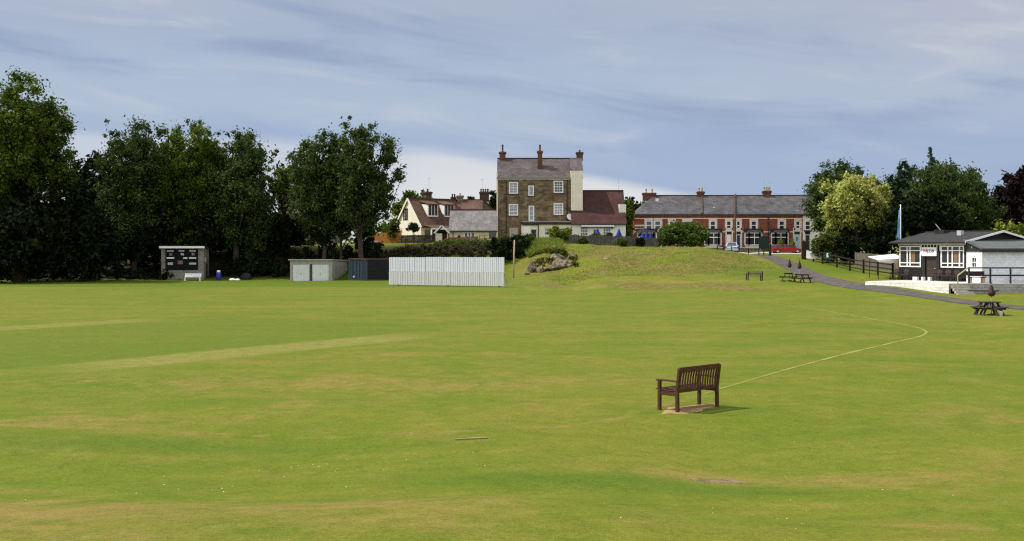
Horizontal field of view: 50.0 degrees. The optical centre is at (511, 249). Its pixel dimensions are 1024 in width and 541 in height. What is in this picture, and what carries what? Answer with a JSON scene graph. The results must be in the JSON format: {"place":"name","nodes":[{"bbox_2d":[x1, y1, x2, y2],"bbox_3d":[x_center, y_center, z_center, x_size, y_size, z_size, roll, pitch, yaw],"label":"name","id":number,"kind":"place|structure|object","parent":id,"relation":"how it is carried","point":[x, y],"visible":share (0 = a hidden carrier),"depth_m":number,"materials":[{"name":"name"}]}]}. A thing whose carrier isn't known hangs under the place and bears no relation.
{"place":"outdoors","nodes":[
{"label":"outdoors","id":0,"kind":"place"},
{"bbox_2d":[0,241,1023,540],"bbox_3d":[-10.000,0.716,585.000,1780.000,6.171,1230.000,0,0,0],"label":"ground","id":1,"kind":"structure","parent":0,"point":[524,327],"depth_m":25.29,"materials":[{"name":"green plant"}]},
{"bbox_2d":[0,184,63,282],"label":"understorey bush","id":2,"kind":"object","parent":1,"relation":"on","point":[24,230],"visible":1,"depth_m":118.37,"materials":[{"name":"green plant"}]},
{"bbox_2d":[0,65,88,281],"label":"broadleaf tree","id":3,"kind":"object","parent":1,"relation":"on","point":[26,127],"visible":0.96,"depth_m":122.20,"materials":[{"name":"green plant"}]},
{"bbox_2d":[0,148,89,280],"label":"broadleaf tree","id":4,"kind":"object","parent":1,"relation":"on","point":[26,194],"visible":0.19,"depth_m":123.22,"materials":[{"name":"green plant"}]},
{"bbox_2d":[27,189,129,281],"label":"understorey bush","id":5,"kind":"object","parent":1,"relation":"on","point":[89,239],"visible":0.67,"depth_m":124.33,"materials":[{"name":"green plant"}]},
{"bbox_2d":[66,149,110,213],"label":"broadleaf tree","id":6,"kind":"object","parent":1,"relation":"on","point":[88,165],"visible":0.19,"depth_m":148.54,"materials":[{"name":"green plant"}]},
{"bbox_2d":[90,115,179,273],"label":"broadleaf tree","id":7,"kind":"object","parent":1,"relation":"on","point":[133,189],"visible":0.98,"depth_m":131.46,"materials":[{"name":"green plant"}]},
{"bbox_2d":[0,246,275,279],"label":"hedge","id":8,"kind":"object","parent":1,"relation":"on","point":[143,273],"visible":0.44,"depth_m":132.35,"materials":[{"name":"green plant"}]},
{"bbox_2d":[95,200,182,268],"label":"understorey bush","id":9,"kind":"object","parent":1,"relation":"on","point":[144,244],"visible":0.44,"depth_m":132.73,"materials":[{"name":"green plant"}]},
{"bbox_2d":[142,116,226,245],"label":"broadleaf tree","id":10,"kind":"object","parent":1,"relation":"on","point":[187,161],"visible":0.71,"depth_m":134.32,"materials":[{"name":"green plant"}]},
{"bbox_2d":[159,246,210,279],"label":"scoreboard hut","id":11,"kind":"object","parent":1,"relation":"on","point":[175,260],"visible":0.98,"depth_m":130.70,"materials":[{"name":"concrete"}]},
{"bbox_2d":[64,166,318,249],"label":"woodland undergrowth","id":12,"kind":"object","parent":1,"relation":"on","point":[93,194],"visible":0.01,"depth_m":146.06,"materials":[{"name":"green plant"}]},
{"bbox_2d":[163,190,227,255],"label":"understorey bush","id":13,"kind":"object","parent":1,"relation":"on","point":[203,234],"visible":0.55,"depth_m":134.70,"materials":[{"name":"green plant"}]},
{"bbox_2d":[184,121,232,252],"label":"broadleaf tree","id":14,"kind":"object","parent":1,"relation":"on","point":[210,132],"depth_m":141.10,"materials":[{"name":"green plant"}]},
{"bbox_2d":[187,125,279,268],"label":"broadleaf tree","id":15,"kind":"object","parent":1,"relation":"on","point":[238,180],"visible":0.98,"depth_m":134.58,"materials":[{"name":"green plant"}]},
{"bbox_2d":[198,196,279,256],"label":"understorey bush","id":16,"kind":"object","parent":1,"relation":"on","point":[221,237],"visible":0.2,"depth_m":136.02,"materials":[{"name":"green plant"}]},
{"bbox_2d":[258,148,297,217],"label":"broadleaf tree","id":17,"kind":"object","parent":1,"relation":"on","point":[283,182],"visible":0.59,"depth_m":141.15,"materials":[{"name":"green plant"}]},
{"bbox_2d":[262,207,310,248],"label":"understorey bush","id":18,"kind":"object","parent":1,"relation":"on","point":[286,231],"visible":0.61,"depth_m":138.19,"materials":[{"name":"green plant"}]},
{"bbox_2d":[210,241,384,276],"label":"ivy bank","id":19,"kind":"structure","parent":1,"relation":"on","point":[273,270],"depth_m":135.66,"materials":[{"name":"green plant"}]},
{"bbox_2d":[278,183,339,243],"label":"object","id":20,"kind":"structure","parent":1,"relation":"on","point":[334,241],"depth_m":166.00,"materials":[{"name":"green plant"}]},
{"bbox_2d":[283,122,353,258],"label":"broadleaf tree","id":21,"kind":"object","parent":1,"relation":"on","point":[306,173],"visible":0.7,"depth_m":131.53,"materials":[{"name":"green plant"}]},
{"bbox_2d":[288,259,348,280],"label":"double garage","id":22,"kind":"structure","parent":1,"relation":"on","point":[317,269],"depth_m":127.28,"materials":[{"name":"concrete"}]},
{"bbox_2d":[293,264,308,280],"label":"garage door","id":23,"kind":"structure","parent":22,"relation":"in","point":[300,271],"depth_m":127.37,"materials":[{"name":"grey metal"}]},
{"bbox_2d":[312,264,328,280],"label":"garage door","id":24,"kind":"structure","parent":22,"relation":"in","point":[320,272],"depth_m":127.06,"materials":[{"name":"grey metal"}]},
{"bbox_2d":[305,186,381,259],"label":"broadleaf tree","id":25,"kind":"object","parent":1,"relation":"on","point":[323,240],"visible":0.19,"depth_m":132.78,"materials":[{"name":"green plant"}]},
{"bbox_2d":[316,115,406,257],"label":"broadleaf tree","id":26,"kind":"object","parent":1,"relation":"on","point":[354,172],"visible":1,"depth_m":129.38,"materials":[{"name":"green plant"}]},
{"bbox_2d":[348,258,397,280],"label":"storage container","id":27,"kind":"object","parent":1,"relation":"on","point":[370,269],"visible":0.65,"depth_m":125.19,"materials":[{"name":"blue metal"}]},
{"bbox_2d":[349,259,366,278],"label":"door","id":28,"kind":"structure","parent":27,"relation":"in","point":[352,262],"depth_m":125.80,"materials":[{"name":"blue metal"}]},
{"bbox_2d":[371,232,401,243],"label":"garden fence","id":29,"kind":"object","parent":1,"relation":"on","point":[386,239],"visible":0.57,"depth_m":145.97,"materials":[{"name":"orange wood"}]},
{"bbox_2d":[386,216,402,238],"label":"garden bush","id":30,"kind":"object","parent":1,"relation":"on","point":[393,229],"visible":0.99,"depth_m":145.51,"materials":[{"name":"green plant"}]},
{"bbox_2d":[390,189,424,217],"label":"broadleaf tree","id":31,"kind":"object","parent":1,"relation":"on","point":[395,208],"visible":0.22,"depth_m":174.91,"materials":[{"name":"green plant"}]},
{"bbox_2d":[406,222,419,243],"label":"clipped tree","id":32,"kind":"object","parent":1,"relation":"on","point":[413,227],"visible":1,"depth_m":142.78,"materials":[{"name":"green plant"}]},
{"bbox_2d":[401,234,434,242],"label":"dark fence","id":33,"kind":"object","parent":1,"relation":"on","point":[426,238],"visible":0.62,"depth_m":144.03,"materials":[{"name":"brown wood"}]},
{"bbox_2d":[396,189,456,240],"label":"gabled cottage","id":34,"kind":"structure","parent":1,"relation":"on","point":[427,213],"depth_m":152.50,"materials":[{"name":"white paint"}]},
{"bbox_2d":[367,240,489,257],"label":"bank shrubs","id":35,"kind":"object","parent":1,"relation":"on","point":[464,248],"visible":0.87,"depth_m":133.22,"materials":[{"name":"green plant"}]},
{"bbox_2d":[433,225,449,241],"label":"garden porch","id":36,"kind":"object","parent":1,"relation":"on","point":[439,235],"visible":0.76,"depth_m":141.00,"materials":[{"name":"white wood"}]},
{"bbox_2d":[389,257,507,286],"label":"sight screen","id":37,"kind":"object","parent":1,"relation":"on","point":[410,270],"visible":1,"depth_m":108.79,"materials":[{"name":"white paint"}]},
{"bbox_2d":[432,237,488,244],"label":"garden growth","id":38,"kind":"object","parent":1,"relation":"on","point":[458,240],"visible":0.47,"depth_m":137.98,"materials":[{"name":"green plant"}]},
{"bbox_2d":[450,193,482,208],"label":"house","id":39,"kind":"structure","parent":1,"relation":"on","point":[459,201],"depth_m":174.59,"materials":[{"name":"brown tile"}]},
{"bbox_2d":[449,209,497,240],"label":"cottage","id":40,"kind":"structure","parent":1,"relation":"on","point":[463,223],"depth_m":146.87,"materials":[{"name":"white paint"}]},
{"bbox_2d":[479,179,492,208],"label":"stone house","id":41,"kind":"structure","parent":1,"relation":"on","point":[484,196],"depth_m":177.49,"materials":[{"name":"brown stone"}]},
{"bbox_2d":[488,190,496,208],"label":"broadleaf tree","id":42,"kind":"object","parent":1,"relation":"on","point":[492,202],"visible":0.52,"depth_m":183.64,"materials":[{"name":"green plant"}]},
{"bbox_2d":[489,231,531,260],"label":"dark hedge","id":43,"kind":"object","parent":1,"relation":"on","point":[504,247],"visible":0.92,"depth_m":131.00,"materials":[{"name":"green plant"}]},
{"bbox_2d":[487,233,535,247],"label":"hedge top","id":44,"kind":"object","parent":43,"relation":"on","point":[532,236],"visible":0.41,"depth_m":133.31,"materials":[{"name":"green plant"}]},
{"bbox_2d":[0,348,1023,540],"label":"turf blades","id":45,"kind":"object","parent":1,"relation":"on","point":[493,496],"visible":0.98,"depth_m":13.75,"materials":[{"name":"green plant"}]},
{"bbox_2d":[535,254,579,272],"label":"rock weeds","id":46,"kind":"object","parent":1,"relation":"on","point":[548,259],"visible":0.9,"depth_m":125.18,"materials":[{"name":"green plant"}]},
{"bbox_2d":[551,230,569,242],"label":"clipped bush","id":47,"kind":"object","parent":1,"relation":"on","point":[560,235],"visible":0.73,"depth_m":134.76,"materials":[{"name":"green plant"}]},
{"bbox_2d":[497,145,626,240],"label":"stone pub","id":48,"kind":"structure","parent":1,"relation":"on","point":[539,196],"depth_m":148.00,"materials":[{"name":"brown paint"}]},
{"bbox_2d":[508,182,518,194],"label":"window","id":49,"kind":"structure","parent":48,"relation":"in","point":[513,186],"depth_m":148.05,"materials":[{"name":"white paint"}]},
{"bbox_2d":[508,204,518,216],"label":"window","id":50,"kind":"structure","parent":48,"relation":"in","point":[513,208],"depth_m":148.05,"materials":[{"name":"white paint"}]},
{"bbox_2d":[553,181,563,193],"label":"window","id":51,"kind":"structure","parent":48,"relation":"in","point":[558,185],"depth_m":148.05,"materials":[{"name":"white paint"}]},
{"bbox_2d":[553,203,563,215],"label":"window","id":52,"kind":"structure","parent":48,"relation":"in","point":[558,207],"depth_m":148.05,"materials":[{"name":"white paint"}]},
{"bbox_2d":[552,258,572,269],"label":"boulder","id":53,"kind":"object","parent":1,"relation":"on","point":[559,263],"visible":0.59,"depth_m":122.85,"materials":[{"name":"beige stone"}]},
{"bbox_2d":[567,234,657,246],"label":"terrace fence","id":54,"kind":"object","parent":1,"relation":"on","point":[611,240],"visible":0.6,"depth_m":137.56,"materials":[{"name":"black metal"}]},
{"bbox_2d":[345,216,896,241],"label":"distant trees","id":55,"kind":"object","parent":1,"relation":"on","point":[384,224],"visible":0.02,"depth_m":219.85,"materials":[{"name":"green plant"}]},
{"bbox_2d":[624,198,634,233],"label":"broadleaf tree","id":56,"kind":"object","parent":1,"relation":"on","point":[630,212],"visible":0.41,"depth_m":156.07,"materials":[{"name":"green plant"}]},
{"bbox_2d":[625,196,645,210],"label":"broadleaf tree","id":57,"kind":"object","parent":1,"relation":"on","point":[636,205],"visible":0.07,"depth_m":180.96,"materials":[{"name":"green plant"}]},
{"bbox_2d":[633,184,667,246],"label":"terrace house","id":58,"kind":"structure","parent":1,"relation":"on","point":[651,214],"depth_m":160.04,"materials":[{"name":"red brick"}]},
{"bbox_2d":[636,229,657,237],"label":"bay window","id":59,"kind":"structure","parent":58,"relation":"in","point":[638,230],"depth_m":159.53,"materials":[{"name":"stone"}]},
{"bbox_2d":[644,218,653,228],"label":"window","id":60,"kind":"structure","parent":58,"relation":"in","point":[648,222],"depth_m":160.00,"materials":[{"name":"white paint"}]},
{"bbox_2d":[415,293,927,394],"bbox_3d":[9.015,3.615,61.240,21.776,0.057,65.158,0,0,-11],"label":"boundary line","id":61,"kind":"object","parent":1,"relation":"on","point":[925,333],"visible":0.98,"depth_m":37.57,"materials":[{"name":"paint"}]},
{"bbox_2d":[654,219,709,246],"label":"round bush","id":62,"kind":"object","parent":1,"relation":"on","point":[687,234],"visible":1,"depth_m":139.82,"materials":[{"name":"green plant"}]},
{"bbox_2d":[664,187,704,246],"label":"terrace house","id":63,"kind":"structure","parent":1,"relation":"on","point":[684,208],"depth_m":161.24,"materials":[{"name":"red brick"}]},
{"bbox_2d":[662,403,720,413],"bbox_3d":[4.073,3.575,24.695,2.384,0.051,0.896,0,0,-39],"label":"bare earth patch","id":64,"kind":"object","parent":1,"relation":"on","point":[690,409],"visible":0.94,"depth_m":24.56,"materials":[{"name":"beige soil"}]},
{"bbox_2d":[656,363,720,411],"bbox_3d":[3.982,3.104,24.736,1.494,1.046,0.688,0,0,-42],"label":"park bench","id":65,"kind":"object","parent":64,"relation":"on","point":[698,386],"visible":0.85,"depth_m":24.46,"materials":[{"name":"red wood"}]},
{"bbox_2d":[697,195,734,249],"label":"terrace house","id":66,"kind":"structure","parent":1,"relation":"on","point":[718,217],"depth_m":160.00,"materials":[{"name":"red brick"}]},
{"bbox_2d":[704,229,721,246],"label":"bay window","id":67,"kind":"structure","parent":66,"relation":"in","point":[715,239],"depth_m":159.33,"materials":[{"name":"stone"}]},
{"bbox_2d":[725,218,732,231],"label":"window","id":68,"kind":"structure","parent":66,"relation":"in","point":[728,221],"depth_m":159.96,"materials":[{"name":"white paint"}]},
{"bbox_2d":[725,228,732,244],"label":"door","id":69,"kind":"structure","parent":66,"relation":"in","point":[728,238],"depth_m":159.96,"materials":[{"name":"white paint"}]},
{"bbox_2d":[692,478,745,483],"bbox_3d":[3.226,3.593,16.998,0.998,0.077,0.534,0,0,0],"label":"stony patch","id":70,"kind":"object","parent":1,"relation":"on","point":[719,481],"visible":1,"depth_m":16.96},
{"bbox_2d":[734,194,736,251],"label":"utility pole","id":71,"kind":"object","parent":1,"relation":"on","point":[735,196],"visible":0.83,"depth_m":153.90,"materials":[{"name":"brown wood"}]},
{"bbox_2d":[729,180,771,250],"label":"terrace house","id":72,"kind":"structure","parent":1,"relation":"on","point":[752,219],"depth_m":160.03,"materials":[{"name":"red brick"}]},
{"bbox_2d":[736,228,741,248],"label":"door","id":73,"kind":"structure","parent":72,"relation":"in","point":[738,237],"depth_m":160.08,"materials":[{"name":"white paint"}]},
{"bbox_2d":[743,229,762,250],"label":"bay window","id":74,"kind":"structure","parent":72,"relation":"in","point":[750,239],"depth_m":159.33,"materials":[{"name":"stone"}]},
{"bbox_2d":[759,236,768,254],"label":"notice board","id":75,"kind":"object","parent":1,"relation":"on","point":[763,242],"visible":0.82,"depth_m":132.91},
{"bbox_2d":[762,195,802,248],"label":"terrace house","id":76,"kind":"structure","parent":1,"relation":"on","point":[785,218],"depth_m":160.00,"materials":[{"name":"red brick"}]},
{"bbox_2d":[770,229,789,245],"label":"bay window","id":77,"kind":"structure","parent":76,"relation":"in","point":[775,237],"depth_m":159.33,"materials":[{"name":"stone"}]},
{"bbox_2d":[793,228,800,248],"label":"door","id":78,"kind":"structure","parent":76,"relation":"in","point":[797,238],"depth_m":160.08,"materials":[{"name":"blue paint"}]},
{"bbox_2d":[794,218,801,231],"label":"window","id":79,"kind":"structure","parent":76,"relation":"in","point":[797,221],"depth_m":159.96,"materials":[{"name":"white paint"}]},
{"bbox_2d":[795,195,829,250],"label":"terrace house","id":80,"kind":"structure","parent":1,"relation":"on","point":[808,233],"depth_m":160.07,"materials":[{"name":"white paint"}]},
{"bbox_2d":[810,228,839,262],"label":"olive bush","id":81,"kind":"object","parent":1,"relation":"on","point":[825,243],"visible":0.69,"depth_m":118.42,"materials":[{"name":"green plant"}]},
{"bbox_2d":[799,157,885,231],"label":"broadleaf tree","id":82,"kind":"object","parent":1,"relation":"on","point":[814,193],"visible":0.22,"depth_m":149.65,"materials":[{"name":"green plant"}]},
{"bbox_2d":[832,233,862,263],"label":"dark bush","id":83,"kind":"object","parent":1,"relation":"on","point":[846,247],"visible":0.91,"depth_m":116.49,"materials":[{"name":"green plant"}]},
{"bbox_2d":[805,248,893,277],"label":"trackside fence","id":84,"kind":"object","parent":1,"relation":"on","point":[863,265],"visible":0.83,"depth_m":107.71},
{"bbox_2d":[808,214,897,245],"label":"broadleaf tree","id":85,"kind":"object","parent":1,"relation":"on","point":[819,224],"visible":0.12,"depth_m":122.94,"materials":[{"name":"green plant"}]},
{"bbox_2d":[812,170,897,244],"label":"variegated tree","id":86,"kind":"object","parent":1,"relation":"on","point":[859,198],"visible":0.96,"depth_m":119.34,"materials":[{"name":"yellow plant"}]},
{"bbox_2d":[855,252,898,270],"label":"board fence","id":87,"kind":"object","parent":1,"relation":"on","point":[861,256],"visible":0.27,"depth_m":111.25,"materials":[{"name":"brown wood"}]},
{"bbox_2d":[859,225,898,254],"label":"dark bush","id":88,"kind":"object","parent":1,"relation":"on","point":[876,243],"visible":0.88,"depth_m":117.17,"materials":[{"name":"green plant"}]},
{"bbox_2d":[869,254,898,279],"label":"white canopy","id":89,"kind":"object","parent":1,"relation":"on","point":[892,258],"visible":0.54,"depth_m":97.17,"materials":[{"name":"fabric"}]},
{"bbox_2d":[883,158,916,236],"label":"broadleaf tree","id":90,"kind":"object","parent":1,"relation":"on","point":[899,181],"visible":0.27,"depth_m":131.22,"materials":[{"name":"green plant"}]},
{"bbox_2d":[877,187,973,247],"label":"broadleaf tree","id":91,"kind":"object","parent":1,"relation":"on","point":[927,217],"visible":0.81,"depth_m":111.75,"materials":[{"name":"green plant"}]},
{"bbox_2d":[926,146,935,171],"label":"spruce tree","id":92,"kind":"object","parent":1,"relation":"on","point":[932,158],"visible":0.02,"depth_m":138.86,"materials":[{"name":"green plant"}]},
{"bbox_2d":[865,267,1023,294],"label":"raised terrace","id":93,"kind":"structure","parent":1,"relation":"on","point":[957,287],"depth_m":85.20,"materials":[{"name":"concrete"}]},
{"bbox_2d":[888,224,1023,282],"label":"cricket pavilion","id":94,"kind":"structure","parent":93,"relation":"on","point":[926,254],"depth_m":91.12,"materials":[{"name":"black paint"}]},
{"bbox_2d":[899,246,920,266],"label":"window","id":95,"kind":"structure","parent":94,"relation":"in","point":[909,256],"depth_m":94.59,"materials":[{"name":"white paint"}]},
{"bbox_2d":[926,256,935,280],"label":"door","id":96,"kind":"structure","parent":94,"relation":"in","point":[930,260],"depth_m":92.80,"materials":[{"name":"brown wood"}]},
{"bbox_2d":[941,246,963,267],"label":"window","id":97,"kind":"structure","parent":94,"relation":"in","point":[951,256],"depth_m":90.81,"materials":[{"name":"white paint"}]},
{"bbox_2d":[966,271,986,282],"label":"timber bench","id":98,"kind":"object","parent":93,"relation":"on","point":[978,273],"visible":0.91,"depth_m":86.34,"materials":[{"name":"wood"}]},
{"bbox_2d":[900,157,1008,230],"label":"willow tree","id":99,"kind":"object","parent":1,"relation":"on","point":[968,190],"visible":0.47,"depth_m":115.67,"materials":[{"name":"green plant"}]},
{"bbox_2d":[970,301,1008,315],"bbox_3d":[26.599,3.293,61.200,1.900,0.797,1.900,0,0,-28],"label":"picnic table","id":100,"kind":"object","parent":1,"relation":"on","point":[994,309],"visible":0.95,"depth_m":60.80,"materials":[{"name":"brown wood"}]},
{"bbox_2d":[972,184,1012,230],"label":"broadleaf tree","id":101,"kind":"object","parent":1,"relation":"on","point":[997,186],"visible":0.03,"depth_m":123.10,"materials":[{"name":"green plant"}]},
{"bbox_2d":[990,164,1023,231],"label":"copper beech","id":102,"kind":"object","parent":1,"relation":"on","point":[1011,190],"visible":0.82,"depth_m":118.10,"materials":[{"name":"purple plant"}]},
{"bbox_2d":[990,219,1023,235],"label":"lime bush","id":103,"kind":"object","parent":1,"relation":"on","point":[1011,227],"visible":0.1,"depth_m":101.59,"materials":[{"name":"green plant"}]},
{"bbox_2d":[0,0,1023,241],"label":"sky","id":104,"kind":"structure","parent":0,"point":[679,97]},
{"bbox_2d":[524,236,565,257],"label":"long grass","id":105,"kind":"structure","parent":0,"point":[539,245],"depth_m":130.21,"materials":[{"name":"green plant"}]},
{"bbox_2d":[539,243,775,285],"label":"bank grass","id":106,"kind":"structure","parent":0,"point":[665,253],"depth_m":118.62,"materials":[{"name":"green plant"}]},
{"bbox_2d":[739,251,898,253],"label":"street","id":107,"kind":"structure","parent":0,"point":[778,253],"depth_m":153.13,"materials":[{"name":"grey asphalt"}]},
{"bbox_2d":[725,242,738,250],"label":"parked car","id":108,"kind":"object","parent":107,"relation":"on","point":[732,244],"visible":0.52,"depth_m":148.63,"materials":[{"name":"silver metal"}]},
{"bbox_2d":[772,244,800,252],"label":"parked car","id":109,"kind":"object","parent":107,"relation":"on","point":[777,248],"visible":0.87,"depth_m":153.77,"materials":[{"name":"red paint"}]},
{"bbox_2d":[752,254,1023,309],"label":"track","id":110,"kind":"structure","parent":0,"point":[817,276],"depth_m":89.96,"materials":[{"name":"grey asphalt"}]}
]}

